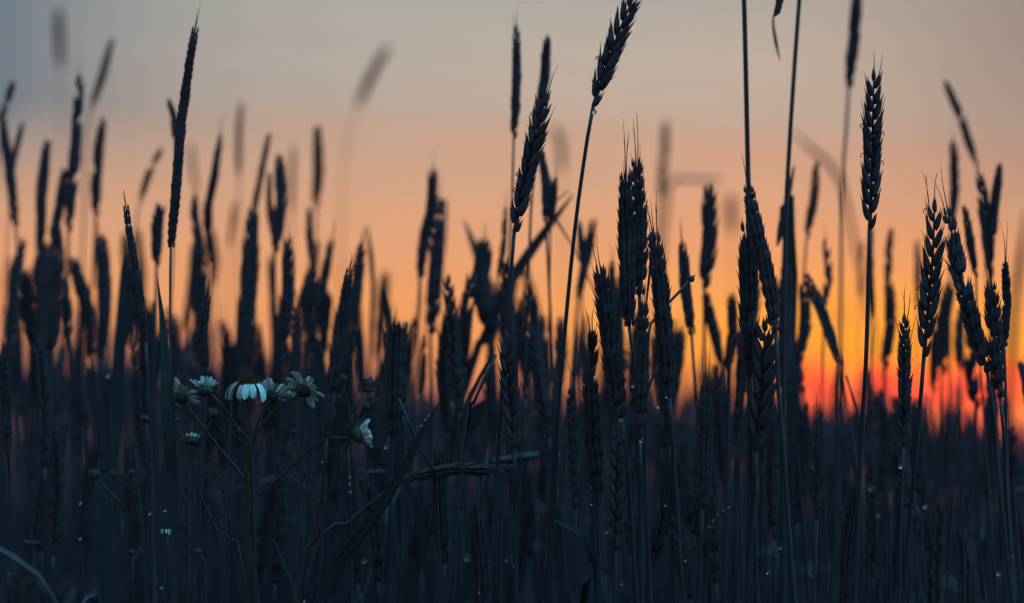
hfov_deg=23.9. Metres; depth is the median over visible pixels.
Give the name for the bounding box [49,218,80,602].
wheat plant
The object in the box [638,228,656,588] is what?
budding stalk
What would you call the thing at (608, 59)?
wheat plant
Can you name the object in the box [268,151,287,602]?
wheat plant
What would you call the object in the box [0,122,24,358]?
wheat plant
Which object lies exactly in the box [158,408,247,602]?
daisy plant
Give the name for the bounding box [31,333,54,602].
wheat plant
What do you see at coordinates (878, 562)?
dewy stalk
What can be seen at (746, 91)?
wheat plant
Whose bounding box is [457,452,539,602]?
bent stalk
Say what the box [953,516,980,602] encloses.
wheat plant
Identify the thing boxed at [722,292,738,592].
wheat plant
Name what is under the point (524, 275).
wheat plant
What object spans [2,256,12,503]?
wheat plant
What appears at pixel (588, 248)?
wheat plant
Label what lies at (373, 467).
wheat plant
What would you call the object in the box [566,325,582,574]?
wheat plant
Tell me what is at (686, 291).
wheat plant
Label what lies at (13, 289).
wheat plant
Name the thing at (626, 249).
wheat plant
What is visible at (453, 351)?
wheat plant
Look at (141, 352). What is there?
wheat plant
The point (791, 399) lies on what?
grass blade
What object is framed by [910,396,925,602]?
wheat plant
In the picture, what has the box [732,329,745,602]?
wheat plant
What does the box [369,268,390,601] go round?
wheat plant
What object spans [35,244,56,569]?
wheat plant
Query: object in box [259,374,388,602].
daisy plant
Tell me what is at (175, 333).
wheat plant
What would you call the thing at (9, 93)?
wheat plant
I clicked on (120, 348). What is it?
grass blade
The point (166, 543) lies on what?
dewy stalk
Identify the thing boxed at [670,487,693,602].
wheat plant
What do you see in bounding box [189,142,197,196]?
wheat plant
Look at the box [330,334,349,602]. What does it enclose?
wheat plant
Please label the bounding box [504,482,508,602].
dewy stalk
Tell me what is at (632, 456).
wheat plant
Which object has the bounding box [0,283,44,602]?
wheat plant
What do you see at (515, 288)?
wheat plant
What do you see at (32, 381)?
wheat plant
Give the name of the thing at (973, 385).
wheat plant
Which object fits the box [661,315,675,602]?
wheat plant
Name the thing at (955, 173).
wheat plant
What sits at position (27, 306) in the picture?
wheat plant
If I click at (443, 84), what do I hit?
sky
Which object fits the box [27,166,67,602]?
wheat plant
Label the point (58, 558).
wheat plant
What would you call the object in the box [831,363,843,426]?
wheat plant
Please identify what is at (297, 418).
wheat plant
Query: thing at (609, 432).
wheat plant
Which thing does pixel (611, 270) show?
wheat plant
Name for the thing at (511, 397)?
wheat plant
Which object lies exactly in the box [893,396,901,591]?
wheat plant
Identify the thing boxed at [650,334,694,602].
wheat plant
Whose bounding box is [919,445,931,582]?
wheat plant
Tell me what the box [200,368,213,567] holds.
wheat plant
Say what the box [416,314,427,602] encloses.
wheat plant
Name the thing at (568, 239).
grass blade
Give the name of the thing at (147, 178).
wheat plant
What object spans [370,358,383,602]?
wheat plant
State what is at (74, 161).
wheat plant
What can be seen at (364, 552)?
dewy stalk
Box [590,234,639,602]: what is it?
wheat plant
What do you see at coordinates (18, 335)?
wheat plant
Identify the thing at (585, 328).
wheat plant
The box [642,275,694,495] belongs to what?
budding stalk
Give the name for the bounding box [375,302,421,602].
wheat plant
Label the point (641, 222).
wheat plant
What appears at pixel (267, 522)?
wheat plant
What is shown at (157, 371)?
wheat plant
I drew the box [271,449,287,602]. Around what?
wheat plant
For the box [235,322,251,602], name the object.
wheat plant
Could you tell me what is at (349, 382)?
wheat plant
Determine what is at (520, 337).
wheat plant
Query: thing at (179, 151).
wheat plant
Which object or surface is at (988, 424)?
wheat plant
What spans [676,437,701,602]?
wheat plant
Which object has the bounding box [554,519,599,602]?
grass blade
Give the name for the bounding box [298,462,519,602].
grass blade
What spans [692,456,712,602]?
wheat plant
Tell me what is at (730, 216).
wheat plant
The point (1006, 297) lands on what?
wheat plant
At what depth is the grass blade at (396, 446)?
1.80 m
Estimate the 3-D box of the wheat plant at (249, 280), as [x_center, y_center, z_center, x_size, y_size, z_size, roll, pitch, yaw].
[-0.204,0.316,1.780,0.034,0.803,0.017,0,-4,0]
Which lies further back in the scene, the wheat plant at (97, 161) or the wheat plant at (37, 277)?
the wheat plant at (97, 161)
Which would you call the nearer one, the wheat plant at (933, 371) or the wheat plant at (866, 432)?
the wheat plant at (933, 371)
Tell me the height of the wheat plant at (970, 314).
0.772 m
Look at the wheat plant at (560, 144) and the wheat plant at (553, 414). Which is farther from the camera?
the wheat plant at (560, 144)
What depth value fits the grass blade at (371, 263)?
1.95 m
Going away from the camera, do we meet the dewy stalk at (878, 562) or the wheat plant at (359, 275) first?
the dewy stalk at (878, 562)
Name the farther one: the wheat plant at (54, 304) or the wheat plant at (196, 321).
the wheat plant at (196, 321)
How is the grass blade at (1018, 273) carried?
on the ground
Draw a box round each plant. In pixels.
[0,39,114,602]
[0,80,16,148]
[0,111,29,538]
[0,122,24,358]
[0,236,26,503]
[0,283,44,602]
[0,339,13,602]
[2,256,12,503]
[2,342,96,595]
[10,317,19,395]
[11,310,85,602]
[13,337,25,442]
[19,266,96,602]
[21,138,51,602]
[23,248,64,602]
[24,540,39,602]
[26,341,62,602]
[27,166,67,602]
[28,303,36,428]
[29,442,50,602]
[30,241,48,576]
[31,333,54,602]
[33,268,42,458]
[34,225,65,587]
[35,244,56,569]
[48,409,68,602]
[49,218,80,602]
[49,423,64,602]
[54,8,64,184]
[55,62,84,596]
[62,227,154,552]
[63,351,87,600]
[68,255,129,601]
[72,115,107,599]
[72,322,88,602]
[74,321,86,484]
[75,305,111,598]
[79,366,112,598]
[85,362,123,600]
[88,457,161,602]
[90,215,190,602]
[90,228,228,556]
[92,300,98,575]
[97,232,111,593]
[105,285,114,594]
[120,229,179,602]
[120,434,138,602]
[123,192,156,602]
[123,355,196,602]
[124,420,145,602]
[125,147,163,366]
[127,246,138,583]
[127,265,155,554]
[128,308,168,602]
[129,340,152,601]
[129,549,135,602]
[132,329,137,441]
[138,376,156,602]
[139,382,161,602]
[140,415,150,602]
[143,200,166,602]
[148,300,157,547]
[157,99,176,593]
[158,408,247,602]
[161,525,171,602]
[163,3,200,602]
[168,243,194,602]
[168,311,180,407]
[173,371,324,602]
[176,340,203,602]
[178,325,194,556]
[178,424,198,602]
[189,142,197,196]
[189,172,217,602]
[192,220,209,602]
[192,231,199,562]
[193,276,211,602]
[193,547,206,602]
[195,350,216,565]
[199,112,227,497]
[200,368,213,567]
[209,203,235,567]
[219,319,235,602]
[220,325,242,579]
[223,132,271,595]
[228,342,252,602]
[229,193,260,602]
[234,101,242,494]
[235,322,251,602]
[236,366,251,543]
[241,316,255,602]
[241,414,259,576]
[255,308,291,602]
[257,483,275,584]
[259,314,281,598]
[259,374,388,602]
[261,238,395,602]
[263,265,312,602]
[266,172,274,529]
[267,256,277,463]
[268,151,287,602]
[268,335,292,592]
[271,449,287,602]
[272,222,295,602]
[272,337,309,599]
[273,345,286,602]
[276,217,336,602]
[277,289,303,602]
[284,343,302,569]
[289,146,295,346]
[292,308,315,468]
[304,255,318,602]
[304,330,349,602]
[305,123,324,547]
[305,205,318,571]
[307,260,357,602]
[311,346,336,597]
[313,289,332,602]
[313,335,334,602]
[318,252,352,592]
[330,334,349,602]
[336,44,391,550]
[336,353,353,602]
[339,242,366,602]
[341,466,361,602]
[345,444,360,602]
[352,273,371,602]
[357,471,386,602]
[362,379,384,584]
[363,357,383,551]
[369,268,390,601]
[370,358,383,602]
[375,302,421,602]
[383,306,392,602]
[385,301,401,602]
[398,319,409,602]
[403,148,438,583]
[405,449,470,602]
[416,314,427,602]
[425,184,445,602]
[431,444,449,601]
[434,311,452,585]
[437,198,470,602]
[443,273,472,601]
[454,409,469,602]
[457,298,472,521]
[458,253,477,594]
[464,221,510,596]
[468,476,488,602]
[472,221,495,602]
[483,352,498,564]
[484,190,507,503]
[485,490,498,602]
[487,62,557,602]
[491,7,521,602]
[493,279,526,602]
[494,415,506,458]
[497,328,522,602]
[500,255,515,602]
[501,282,517,433]
[503,475,543,602]
[505,434,536,602]
[506,276,525,584]
[513,34,551,602]
[514,295,539,563]
[516,310,573,602]
[520,376,534,602]
[521,267,574,577]
[524,323,569,602]
[528,270,554,602]
[534,396,550,558]
[539,151,566,602]
[539,313,556,602]
[544,160,557,542]
[546,0,641,602]
[548,389,562,437]
[553,125,568,398]
[554,216,597,587]
[554,314,568,423]
[562,315,588,601]
[564,358,579,602]
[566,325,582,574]
[574,341,721,602]
[577,219,611,602]
[580,336,604,602]
[582,327,604,602]
[582,388,626,600]
[585,306,599,593]
[588,488,607,592]
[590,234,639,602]
[600,351,603,520]
[600,363,621,557]
[606,410,616,476]
[607,418,627,602]
[608,242,618,602]
[609,396,618,589]
[615,274,626,565]
[616,123,640,602]
[624,441,636,602]
[624,468,644,575]
[626,305,643,470]
[629,114,652,602]
[631,270,650,602]
[641,190,684,602]
[644,311,686,595]
[645,447,674,602]
[649,119,668,527]
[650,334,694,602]
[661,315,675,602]
[663,321,676,602]
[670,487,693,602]
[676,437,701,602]
[678,220,713,602]
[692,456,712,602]
[694,343,715,602]
[699,181,719,386]
[701,289,738,602]
[702,354,708,381]
[704,489,720,602]
[710,350,730,602]
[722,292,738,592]
[726,193,735,400]
[730,278,761,602]
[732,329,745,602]
[736,207,760,602]
[738,223,833,602]
[742,0,753,602]
[742,155,796,602]
[744,315,782,602]
[756,371,773,602]
[764,408,779,602]
[773,382,779,478]
[775,276,838,584]
[776,408,811,602]
[777,261,793,602]
[778,0,801,602]
[794,398,810,579]
[795,281,812,592]
[797,159,820,602]
[801,271,881,602]
[806,469,820,596]
[809,427,829,602]
[810,376,823,600]
[811,384,825,602]
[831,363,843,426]
[831,402,852,585]
[834,0,862,602]
[838,482,856,602]
[841,419,864,602]
[848,390,860,488]
[851,52,885,602]
[857,239,863,462]
[861,368,877,602]
[864,447,878,602]
[865,228,874,602]
[874,386,893,602]
[876,470,891,592]
[881,261,896,602]
[883,468,911,602]
[884,228,893,587]
[888,394,895,561]
[890,419,928,602]
[891,462,906,512]
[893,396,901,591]
[894,282,915,602]
[894,407,911,589]
[901,172,949,602]
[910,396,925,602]
[914,238,921,557]
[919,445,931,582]
[921,392,931,520]
[926,502,946,602]
[929,315,938,523]
[930,169,1014,602]
[936,278,955,529]
[942,80,997,485]
[947,127,1012,602]
[953,307,965,500]
[953,385,963,577]
[953,410,972,602]
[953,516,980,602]
[961,205,994,594]
[962,333,983,601]
[974,154,1007,602]
[982,250,1015,602]
[982,381,993,602]
[989,161,1002,602]
[994,477,1006,602]
[1000,223,1011,522]
[1005,477,1023,563]
[1008,407,1021,534]
[1011,495,1023,602]
[1017,360,1023,401]
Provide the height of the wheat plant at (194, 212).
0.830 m
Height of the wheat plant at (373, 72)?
1.353 m
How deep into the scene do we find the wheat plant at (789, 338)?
1.66 m
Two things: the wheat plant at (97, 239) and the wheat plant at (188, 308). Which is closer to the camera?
the wheat plant at (97, 239)
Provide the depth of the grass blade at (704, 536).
1.36 m
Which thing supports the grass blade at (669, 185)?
on the ground
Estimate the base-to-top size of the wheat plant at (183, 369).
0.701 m
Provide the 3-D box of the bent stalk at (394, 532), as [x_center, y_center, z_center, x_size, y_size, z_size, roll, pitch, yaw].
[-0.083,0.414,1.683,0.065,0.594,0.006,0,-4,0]
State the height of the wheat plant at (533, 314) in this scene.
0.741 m
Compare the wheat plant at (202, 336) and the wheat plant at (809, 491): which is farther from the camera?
the wheat plant at (809, 491)
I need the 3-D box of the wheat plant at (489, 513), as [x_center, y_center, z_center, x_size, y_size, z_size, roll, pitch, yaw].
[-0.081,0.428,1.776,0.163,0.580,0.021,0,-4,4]
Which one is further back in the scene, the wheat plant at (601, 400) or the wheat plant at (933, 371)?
the wheat plant at (601, 400)
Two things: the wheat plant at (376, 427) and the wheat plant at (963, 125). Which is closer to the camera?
the wheat plant at (376, 427)
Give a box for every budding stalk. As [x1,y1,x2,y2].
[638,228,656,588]
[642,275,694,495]
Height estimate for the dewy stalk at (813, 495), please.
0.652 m
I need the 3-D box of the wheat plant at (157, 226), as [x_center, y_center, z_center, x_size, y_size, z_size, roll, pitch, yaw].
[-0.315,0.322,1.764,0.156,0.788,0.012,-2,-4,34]
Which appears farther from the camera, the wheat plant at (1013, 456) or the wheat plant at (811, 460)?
the wheat plant at (811, 460)
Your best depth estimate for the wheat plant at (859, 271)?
2.30 m
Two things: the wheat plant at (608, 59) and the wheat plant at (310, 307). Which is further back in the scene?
the wheat plant at (310, 307)
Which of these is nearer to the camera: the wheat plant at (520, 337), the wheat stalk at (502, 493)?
the wheat plant at (520, 337)
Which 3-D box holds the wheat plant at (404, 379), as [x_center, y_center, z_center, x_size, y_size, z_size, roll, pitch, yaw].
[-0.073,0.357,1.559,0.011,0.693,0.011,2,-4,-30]
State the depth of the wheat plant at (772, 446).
1.61 m
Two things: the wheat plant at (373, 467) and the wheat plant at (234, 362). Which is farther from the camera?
the wheat plant at (373, 467)
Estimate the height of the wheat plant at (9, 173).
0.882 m
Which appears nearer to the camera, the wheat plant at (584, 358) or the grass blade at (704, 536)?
the grass blade at (704, 536)
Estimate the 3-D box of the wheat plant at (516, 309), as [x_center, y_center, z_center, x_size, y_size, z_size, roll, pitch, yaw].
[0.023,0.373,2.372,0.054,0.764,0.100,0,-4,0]
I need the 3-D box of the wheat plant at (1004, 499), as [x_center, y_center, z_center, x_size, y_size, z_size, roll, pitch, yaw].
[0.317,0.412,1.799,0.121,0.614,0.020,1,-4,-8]
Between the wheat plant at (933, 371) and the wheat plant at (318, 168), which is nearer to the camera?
the wheat plant at (933, 371)
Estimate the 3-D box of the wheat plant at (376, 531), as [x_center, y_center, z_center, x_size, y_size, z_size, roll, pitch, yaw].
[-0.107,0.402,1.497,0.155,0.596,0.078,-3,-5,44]
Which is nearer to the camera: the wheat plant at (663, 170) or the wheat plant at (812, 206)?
the wheat plant at (812, 206)
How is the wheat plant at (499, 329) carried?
on the ground
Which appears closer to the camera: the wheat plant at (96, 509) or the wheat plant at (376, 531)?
the wheat plant at (376, 531)
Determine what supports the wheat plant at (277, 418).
on the ground
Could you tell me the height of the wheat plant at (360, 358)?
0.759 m
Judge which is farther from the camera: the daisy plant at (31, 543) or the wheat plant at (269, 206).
the wheat plant at (269, 206)
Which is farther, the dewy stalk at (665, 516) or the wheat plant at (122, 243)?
the wheat plant at (122, 243)
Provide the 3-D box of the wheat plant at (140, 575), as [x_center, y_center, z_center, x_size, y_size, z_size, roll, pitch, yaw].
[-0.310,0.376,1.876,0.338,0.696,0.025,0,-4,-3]
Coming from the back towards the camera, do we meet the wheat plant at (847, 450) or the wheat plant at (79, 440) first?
the wheat plant at (847, 450)
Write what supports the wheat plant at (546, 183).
on the ground
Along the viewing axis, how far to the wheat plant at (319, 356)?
1.82 m
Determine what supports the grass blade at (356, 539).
on the ground
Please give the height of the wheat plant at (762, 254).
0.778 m
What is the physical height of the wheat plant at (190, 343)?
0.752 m
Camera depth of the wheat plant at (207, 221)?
1.90 m
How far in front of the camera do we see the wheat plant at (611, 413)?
1.86 m
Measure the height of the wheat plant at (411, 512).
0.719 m
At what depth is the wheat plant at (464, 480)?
1.63 m
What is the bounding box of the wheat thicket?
[0,299,1023,602]
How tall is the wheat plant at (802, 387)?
0.750 m
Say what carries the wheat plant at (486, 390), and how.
on the ground
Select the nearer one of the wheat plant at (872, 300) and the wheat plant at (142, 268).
the wheat plant at (872, 300)
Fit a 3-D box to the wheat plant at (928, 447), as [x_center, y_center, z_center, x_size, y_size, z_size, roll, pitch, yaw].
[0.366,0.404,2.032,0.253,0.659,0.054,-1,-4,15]
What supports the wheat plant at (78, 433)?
on the ground
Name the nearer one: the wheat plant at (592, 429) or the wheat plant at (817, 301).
the wheat plant at (592, 429)
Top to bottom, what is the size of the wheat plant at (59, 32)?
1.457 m
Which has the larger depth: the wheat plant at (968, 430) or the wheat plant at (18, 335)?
the wheat plant at (968, 430)
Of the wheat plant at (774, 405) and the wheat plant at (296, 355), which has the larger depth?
the wheat plant at (774, 405)
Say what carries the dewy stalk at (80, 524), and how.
on the ground
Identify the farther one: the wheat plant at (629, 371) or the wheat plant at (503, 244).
the wheat plant at (629, 371)
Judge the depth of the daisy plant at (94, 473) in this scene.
1.42 m
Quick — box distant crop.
[0,285,1023,599]
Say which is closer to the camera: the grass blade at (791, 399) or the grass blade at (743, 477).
the grass blade at (791, 399)
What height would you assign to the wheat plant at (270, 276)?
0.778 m
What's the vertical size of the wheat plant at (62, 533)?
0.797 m
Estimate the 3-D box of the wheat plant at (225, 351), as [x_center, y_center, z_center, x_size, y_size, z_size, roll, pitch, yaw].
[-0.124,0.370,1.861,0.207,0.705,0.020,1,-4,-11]
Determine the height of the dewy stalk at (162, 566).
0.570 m
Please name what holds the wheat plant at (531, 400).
on the ground
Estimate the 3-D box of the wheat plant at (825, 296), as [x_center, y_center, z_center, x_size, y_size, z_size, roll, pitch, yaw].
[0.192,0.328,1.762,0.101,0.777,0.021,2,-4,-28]
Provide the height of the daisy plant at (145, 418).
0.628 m
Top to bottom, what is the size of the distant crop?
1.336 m
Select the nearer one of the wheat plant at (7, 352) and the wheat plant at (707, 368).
the wheat plant at (7, 352)
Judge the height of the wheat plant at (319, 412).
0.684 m
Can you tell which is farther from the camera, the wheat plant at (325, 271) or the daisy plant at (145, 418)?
the wheat plant at (325, 271)
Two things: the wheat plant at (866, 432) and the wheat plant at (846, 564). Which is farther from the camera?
the wheat plant at (866, 432)
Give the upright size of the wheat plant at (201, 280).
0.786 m
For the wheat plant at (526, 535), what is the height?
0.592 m
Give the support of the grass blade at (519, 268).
on the ground
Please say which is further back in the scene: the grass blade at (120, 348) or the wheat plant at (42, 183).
the wheat plant at (42, 183)
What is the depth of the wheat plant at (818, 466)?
1.39 m
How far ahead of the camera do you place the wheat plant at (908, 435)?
1.79 m
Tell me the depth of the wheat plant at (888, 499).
2.00 m
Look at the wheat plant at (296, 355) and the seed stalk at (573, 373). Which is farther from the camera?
the wheat plant at (296, 355)
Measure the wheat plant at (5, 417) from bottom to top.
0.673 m
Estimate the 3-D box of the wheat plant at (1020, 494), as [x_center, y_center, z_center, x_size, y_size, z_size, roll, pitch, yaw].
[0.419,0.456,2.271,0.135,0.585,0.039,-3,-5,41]
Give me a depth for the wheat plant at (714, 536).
1.52 m
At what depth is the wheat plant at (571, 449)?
1.38 m
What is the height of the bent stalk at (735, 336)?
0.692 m
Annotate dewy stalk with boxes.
[76,443,82,602]
[77,423,82,602]
[147,454,151,555]
[161,521,163,599]
[163,436,167,602]
[363,488,365,602]
[466,460,468,602]
[478,520,479,602]
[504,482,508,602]
[591,484,594,602]
[661,413,667,602]
[685,537,685,602]
[765,467,769,602]
[780,528,780,589]
[813,395,813,558]
[866,364,873,602]
[878,522,878,602]
[922,406,927,594]
[997,463,998,602]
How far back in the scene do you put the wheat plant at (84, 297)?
1.90 m
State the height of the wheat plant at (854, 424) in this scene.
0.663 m
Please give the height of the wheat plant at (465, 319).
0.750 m
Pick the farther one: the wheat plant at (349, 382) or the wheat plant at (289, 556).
the wheat plant at (289, 556)
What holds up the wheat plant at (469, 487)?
on the ground
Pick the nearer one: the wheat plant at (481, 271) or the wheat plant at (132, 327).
the wheat plant at (481, 271)
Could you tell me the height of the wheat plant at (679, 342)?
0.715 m
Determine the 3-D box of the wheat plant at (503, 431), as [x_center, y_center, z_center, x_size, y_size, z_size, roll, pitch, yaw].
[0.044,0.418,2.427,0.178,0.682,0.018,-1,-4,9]
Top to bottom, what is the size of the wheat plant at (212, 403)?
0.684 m
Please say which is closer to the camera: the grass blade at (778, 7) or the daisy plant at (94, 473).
the daisy plant at (94, 473)
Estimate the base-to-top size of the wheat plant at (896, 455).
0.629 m
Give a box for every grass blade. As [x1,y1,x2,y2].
[0,547,57,602]
[100,239,127,602]
[157,278,178,602]
[244,529,260,602]
[273,537,298,602]
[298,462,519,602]
[314,402,439,602]
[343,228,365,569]
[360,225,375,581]
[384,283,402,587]
[402,195,572,593]
[402,392,497,602]
[409,348,494,602]
[553,190,740,586]
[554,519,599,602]
[634,176,721,600]
[679,501,738,602]
[719,474,772,602]
[772,0,783,16]
[772,17,779,60]
[776,166,794,245]
[779,195,797,602]
[794,132,890,413]
[1007,219,1023,596]
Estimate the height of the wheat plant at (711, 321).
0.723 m
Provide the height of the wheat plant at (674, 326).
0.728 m
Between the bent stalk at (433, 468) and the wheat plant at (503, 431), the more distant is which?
the wheat plant at (503, 431)
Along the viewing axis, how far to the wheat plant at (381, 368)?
2.10 m
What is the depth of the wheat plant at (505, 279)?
1.66 m
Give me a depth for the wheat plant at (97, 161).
2.00 m
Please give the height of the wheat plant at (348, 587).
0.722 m
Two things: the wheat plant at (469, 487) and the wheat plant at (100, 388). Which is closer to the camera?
the wheat plant at (469, 487)
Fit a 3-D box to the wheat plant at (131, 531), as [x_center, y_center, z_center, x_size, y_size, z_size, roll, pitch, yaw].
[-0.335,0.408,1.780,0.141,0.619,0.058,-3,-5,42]
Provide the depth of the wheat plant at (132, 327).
2.02 m
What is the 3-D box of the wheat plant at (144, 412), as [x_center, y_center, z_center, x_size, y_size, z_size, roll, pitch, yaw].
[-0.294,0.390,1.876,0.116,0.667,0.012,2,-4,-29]
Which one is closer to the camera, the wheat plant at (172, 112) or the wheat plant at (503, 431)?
the wheat plant at (172, 112)
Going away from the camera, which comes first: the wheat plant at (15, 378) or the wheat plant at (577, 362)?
the wheat plant at (15, 378)
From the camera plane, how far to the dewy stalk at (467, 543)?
1.62 m
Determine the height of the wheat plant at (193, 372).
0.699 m
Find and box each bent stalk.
[347,449,352,602]
[355,470,402,602]
[398,398,444,602]
[445,354,496,602]
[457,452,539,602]
[725,330,740,602]
[846,375,863,602]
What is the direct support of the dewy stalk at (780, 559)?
on the ground
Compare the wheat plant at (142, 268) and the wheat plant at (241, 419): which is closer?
the wheat plant at (241, 419)
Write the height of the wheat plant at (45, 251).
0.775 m
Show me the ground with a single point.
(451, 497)
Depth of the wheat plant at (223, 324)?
2.24 m
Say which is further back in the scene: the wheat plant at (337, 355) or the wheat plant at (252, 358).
the wheat plant at (252, 358)
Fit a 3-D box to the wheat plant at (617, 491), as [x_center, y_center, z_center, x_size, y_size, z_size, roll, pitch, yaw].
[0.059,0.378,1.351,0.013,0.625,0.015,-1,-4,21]
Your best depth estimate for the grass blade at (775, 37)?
1.62 m
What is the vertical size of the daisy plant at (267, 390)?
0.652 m
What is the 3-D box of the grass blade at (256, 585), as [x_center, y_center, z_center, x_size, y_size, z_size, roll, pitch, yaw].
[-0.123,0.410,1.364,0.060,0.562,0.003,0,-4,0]
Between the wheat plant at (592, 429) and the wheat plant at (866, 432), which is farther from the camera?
the wheat plant at (866, 432)
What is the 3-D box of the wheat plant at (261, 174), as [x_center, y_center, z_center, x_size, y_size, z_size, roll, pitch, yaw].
[-0.227,0.294,1.980,0.058,0.872,0.007,-1,-4,12]
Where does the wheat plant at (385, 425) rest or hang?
on the ground
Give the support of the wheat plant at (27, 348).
on the ground
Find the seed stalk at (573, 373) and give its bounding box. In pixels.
[571,368,579,602]
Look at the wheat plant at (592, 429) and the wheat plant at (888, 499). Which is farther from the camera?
the wheat plant at (888, 499)
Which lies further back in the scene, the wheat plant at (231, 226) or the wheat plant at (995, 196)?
the wheat plant at (231, 226)
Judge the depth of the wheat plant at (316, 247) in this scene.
2.17 m
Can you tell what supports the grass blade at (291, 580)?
on the ground
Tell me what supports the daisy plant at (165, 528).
on the ground
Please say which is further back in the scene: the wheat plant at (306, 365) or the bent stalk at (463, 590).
the wheat plant at (306, 365)
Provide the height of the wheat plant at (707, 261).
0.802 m
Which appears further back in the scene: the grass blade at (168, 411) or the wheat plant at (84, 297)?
the wheat plant at (84, 297)
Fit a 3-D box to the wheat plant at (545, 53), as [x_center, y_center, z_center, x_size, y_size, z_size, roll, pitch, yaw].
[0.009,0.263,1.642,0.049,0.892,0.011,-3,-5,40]
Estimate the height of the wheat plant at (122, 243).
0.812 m
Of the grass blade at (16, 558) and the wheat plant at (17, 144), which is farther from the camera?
the wheat plant at (17, 144)
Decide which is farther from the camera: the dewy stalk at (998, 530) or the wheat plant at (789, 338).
the wheat plant at (789, 338)
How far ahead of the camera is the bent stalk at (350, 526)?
1.39 m
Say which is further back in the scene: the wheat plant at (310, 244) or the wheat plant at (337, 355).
the wheat plant at (310, 244)
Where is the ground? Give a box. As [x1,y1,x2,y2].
[6,470,1023,569]
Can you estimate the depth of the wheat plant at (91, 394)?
2.12 m
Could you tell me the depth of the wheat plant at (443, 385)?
1.70 m
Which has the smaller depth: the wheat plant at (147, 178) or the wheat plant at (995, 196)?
the wheat plant at (995, 196)
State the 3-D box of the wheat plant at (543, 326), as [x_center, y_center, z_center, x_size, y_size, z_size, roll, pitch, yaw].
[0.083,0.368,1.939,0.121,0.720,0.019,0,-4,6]
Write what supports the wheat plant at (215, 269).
on the ground
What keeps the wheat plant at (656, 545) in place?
on the ground
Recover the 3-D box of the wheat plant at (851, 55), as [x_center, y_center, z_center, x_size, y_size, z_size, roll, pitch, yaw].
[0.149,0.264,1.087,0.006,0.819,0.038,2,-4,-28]
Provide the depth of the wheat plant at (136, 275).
1.39 m
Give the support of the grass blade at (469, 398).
on the ground
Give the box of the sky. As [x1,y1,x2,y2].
[0,0,1023,469]
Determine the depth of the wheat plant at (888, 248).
1.95 m
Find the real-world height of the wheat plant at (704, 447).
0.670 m
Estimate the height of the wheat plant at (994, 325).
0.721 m
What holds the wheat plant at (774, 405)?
on the ground
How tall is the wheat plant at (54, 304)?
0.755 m
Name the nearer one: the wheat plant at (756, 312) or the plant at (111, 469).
the plant at (111, 469)
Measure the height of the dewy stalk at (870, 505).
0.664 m
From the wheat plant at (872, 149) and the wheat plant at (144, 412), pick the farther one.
the wheat plant at (144, 412)
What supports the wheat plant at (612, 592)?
on the ground
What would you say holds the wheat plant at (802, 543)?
on the ground
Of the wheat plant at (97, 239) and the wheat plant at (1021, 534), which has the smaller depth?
the wheat plant at (1021, 534)
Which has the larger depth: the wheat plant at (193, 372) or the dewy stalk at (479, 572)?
the wheat plant at (193, 372)
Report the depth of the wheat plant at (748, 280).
1.40 m
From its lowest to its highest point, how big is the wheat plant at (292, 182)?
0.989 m
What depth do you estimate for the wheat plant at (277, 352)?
1.82 m
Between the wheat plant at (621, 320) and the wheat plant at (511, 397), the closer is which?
the wheat plant at (511, 397)
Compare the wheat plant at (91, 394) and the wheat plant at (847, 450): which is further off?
the wheat plant at (847, 450)
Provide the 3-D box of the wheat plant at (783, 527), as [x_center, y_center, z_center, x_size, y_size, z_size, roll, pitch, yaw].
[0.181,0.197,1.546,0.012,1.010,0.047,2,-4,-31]
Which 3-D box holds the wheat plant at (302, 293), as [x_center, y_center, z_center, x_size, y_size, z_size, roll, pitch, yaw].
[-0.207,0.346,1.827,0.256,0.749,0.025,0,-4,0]
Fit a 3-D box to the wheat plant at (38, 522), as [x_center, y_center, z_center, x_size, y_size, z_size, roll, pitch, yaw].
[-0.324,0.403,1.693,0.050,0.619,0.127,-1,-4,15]
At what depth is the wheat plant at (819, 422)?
1.90 m
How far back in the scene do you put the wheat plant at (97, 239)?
1.98 m
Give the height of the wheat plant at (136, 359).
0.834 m
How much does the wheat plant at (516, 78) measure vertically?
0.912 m
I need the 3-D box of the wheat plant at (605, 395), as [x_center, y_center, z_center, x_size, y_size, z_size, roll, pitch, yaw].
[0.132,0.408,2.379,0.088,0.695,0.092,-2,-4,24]
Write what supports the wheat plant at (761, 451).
on the ground
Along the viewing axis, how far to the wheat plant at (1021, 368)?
1.60 m
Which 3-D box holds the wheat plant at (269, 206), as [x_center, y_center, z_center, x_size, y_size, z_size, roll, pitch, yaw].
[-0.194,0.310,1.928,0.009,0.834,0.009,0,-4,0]
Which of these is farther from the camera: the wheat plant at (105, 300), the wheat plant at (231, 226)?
the wheat plant at (231, 226)
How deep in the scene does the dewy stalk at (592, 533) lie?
1.42 m
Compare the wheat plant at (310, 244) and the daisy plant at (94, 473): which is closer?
the daisy plant at (94, 473)
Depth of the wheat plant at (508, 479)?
1.75 m
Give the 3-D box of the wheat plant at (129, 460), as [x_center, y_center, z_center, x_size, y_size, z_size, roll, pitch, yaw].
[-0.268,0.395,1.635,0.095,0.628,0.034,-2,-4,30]
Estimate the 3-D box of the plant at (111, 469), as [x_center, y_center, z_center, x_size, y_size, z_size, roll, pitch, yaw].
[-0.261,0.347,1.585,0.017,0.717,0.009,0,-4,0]
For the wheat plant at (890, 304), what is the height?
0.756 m

